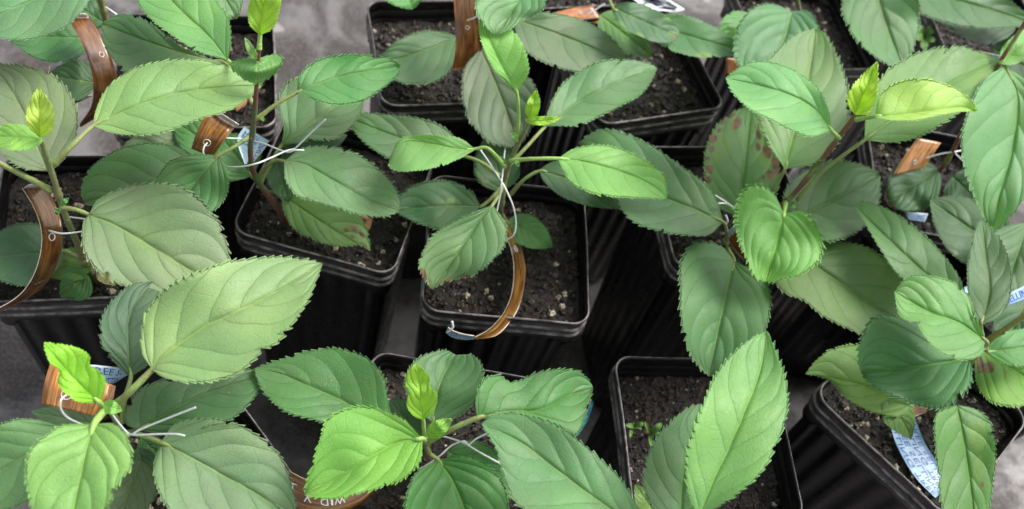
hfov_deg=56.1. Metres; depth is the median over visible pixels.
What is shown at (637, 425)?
weed seedling
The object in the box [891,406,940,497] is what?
plant tag
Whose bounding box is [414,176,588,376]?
nursery pot
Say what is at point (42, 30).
sapling
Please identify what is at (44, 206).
plant tag
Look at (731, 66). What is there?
plant tag
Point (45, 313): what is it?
nursery pot
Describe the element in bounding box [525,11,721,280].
nursery pot
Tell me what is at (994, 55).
plant tag
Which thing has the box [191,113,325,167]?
plant tag
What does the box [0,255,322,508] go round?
sapling
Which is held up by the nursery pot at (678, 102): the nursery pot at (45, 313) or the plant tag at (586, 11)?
the plant tag at (586, 11)
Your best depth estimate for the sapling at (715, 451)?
0.39 m
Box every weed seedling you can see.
[625,422,644,437]
[644,421,661,445]
[917,21,935,48]
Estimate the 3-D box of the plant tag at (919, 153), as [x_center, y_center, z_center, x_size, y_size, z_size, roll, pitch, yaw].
[0.261,-0.056,0.618,0.050,0.031,0.031,-18,62,-22]
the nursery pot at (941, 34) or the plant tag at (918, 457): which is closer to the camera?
the plant tag at (918, 457)
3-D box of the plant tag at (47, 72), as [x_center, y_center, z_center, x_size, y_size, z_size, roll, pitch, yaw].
[-0.253,-0.095,0.543,0.028,0.015,0.014,18,55,0]
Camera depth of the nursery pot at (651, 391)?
0.52 m
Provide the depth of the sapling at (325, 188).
0.48 m
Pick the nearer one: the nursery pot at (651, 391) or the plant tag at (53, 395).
the plant tag at (53, 395)
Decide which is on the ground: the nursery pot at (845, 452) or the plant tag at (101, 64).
the nursery pot at (845, 452)
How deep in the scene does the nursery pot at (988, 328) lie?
0.60 m
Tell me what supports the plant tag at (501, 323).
attached to the sapling at (468, 239)
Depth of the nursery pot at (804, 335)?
0.70 m
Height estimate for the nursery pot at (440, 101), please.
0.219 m
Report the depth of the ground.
0.77 m
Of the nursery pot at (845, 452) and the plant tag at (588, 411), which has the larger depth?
the nursery pot at (845, 452)
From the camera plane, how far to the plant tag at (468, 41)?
0.56 m
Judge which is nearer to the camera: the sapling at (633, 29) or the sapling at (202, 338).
the sapling at (202, 338)
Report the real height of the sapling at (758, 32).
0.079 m
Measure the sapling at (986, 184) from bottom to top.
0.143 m
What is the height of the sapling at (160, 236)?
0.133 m
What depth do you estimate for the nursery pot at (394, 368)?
0.48 m
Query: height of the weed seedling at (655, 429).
0.015 m
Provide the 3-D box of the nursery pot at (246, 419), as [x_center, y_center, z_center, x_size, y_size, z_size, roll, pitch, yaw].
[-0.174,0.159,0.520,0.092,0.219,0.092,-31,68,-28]
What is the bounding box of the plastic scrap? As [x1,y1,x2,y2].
[634,0,684,11]
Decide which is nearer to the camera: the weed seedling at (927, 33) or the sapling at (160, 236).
the sapling at (160, 236)
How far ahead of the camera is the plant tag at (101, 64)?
0.50 m
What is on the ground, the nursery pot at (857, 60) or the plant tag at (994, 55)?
the nursery pot at (857, 60)
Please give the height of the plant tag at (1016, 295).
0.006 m
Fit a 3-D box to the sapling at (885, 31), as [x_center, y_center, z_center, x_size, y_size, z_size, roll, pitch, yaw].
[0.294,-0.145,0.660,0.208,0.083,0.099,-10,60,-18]
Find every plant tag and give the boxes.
[0,184,84,311]
[41,364,195,436]
[45,66,92,102]
[71,6,116,126]
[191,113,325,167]
[289,433,499,508]
[446,146,525,339]
[451,0,481,70]
[554,3,604,23]
[577,400,593,434]
[715,195,748,265]
[725,58,738,75]
[885,138,962,208]
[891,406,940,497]
[905,212,927,221]
[979,51,998,58]
[1008,286,1023,305]
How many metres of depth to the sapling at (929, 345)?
0.47 m
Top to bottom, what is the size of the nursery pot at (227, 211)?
0.219 m
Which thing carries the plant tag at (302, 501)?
attached to the sapling at (372, 437)
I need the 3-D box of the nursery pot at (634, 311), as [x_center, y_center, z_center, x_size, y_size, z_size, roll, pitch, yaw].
[0.112,0.029,0.669,0.092,0.219,0.092,-1,57,-13]
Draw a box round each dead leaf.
[234,99,246,111]
[360,214,372,229]
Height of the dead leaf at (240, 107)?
0.002 m
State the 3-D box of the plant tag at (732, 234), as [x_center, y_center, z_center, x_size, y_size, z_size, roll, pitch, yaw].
[0.128,-0.010,0.537,0.048,0.046,0.009,31,56,9]
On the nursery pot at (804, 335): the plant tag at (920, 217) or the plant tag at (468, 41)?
the plant tag at (920, 217)
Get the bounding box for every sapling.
[0,0,107,100]
[0,58,262,300]
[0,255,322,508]
[81,0,401,250]
[254,346,592,508]
[352,20,667,288]
[378,0,627,147]
[482,331,789,508]
[579,28,1023,376]
[598,0,734,58]
[718,0,819,66]
[806,200,1023,508]
[840,0,1023,77]
[886,21,1023,290]
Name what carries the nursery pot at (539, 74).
on the ground
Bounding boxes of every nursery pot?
[0,155,162,399]
[94,378,291,508]
[114,14,280,259]
[235,125,431,362]
[352,353,524,508]
[366,1,484,278]
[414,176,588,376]
[512,0,649,183]
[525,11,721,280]
[581,146,789,408]
[585,356,801,508]
[690,0,877,175]
[766,127,967,381]
[787,368,1023,508]
[808,0,1023,167]
[961,275,1023,440]
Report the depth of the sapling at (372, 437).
0.42 m
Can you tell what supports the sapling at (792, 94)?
on the nursery pot at (634, 311)
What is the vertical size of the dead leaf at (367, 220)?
0.003 m
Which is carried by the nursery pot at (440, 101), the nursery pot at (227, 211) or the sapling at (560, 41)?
the sapling at (560, 41)
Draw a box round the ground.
[0,0,1023,508]
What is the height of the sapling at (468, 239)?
0.125 m
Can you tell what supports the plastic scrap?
on the nursery pot at (539, 74)
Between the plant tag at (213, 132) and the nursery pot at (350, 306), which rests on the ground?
the nursery pot at (350, 306)

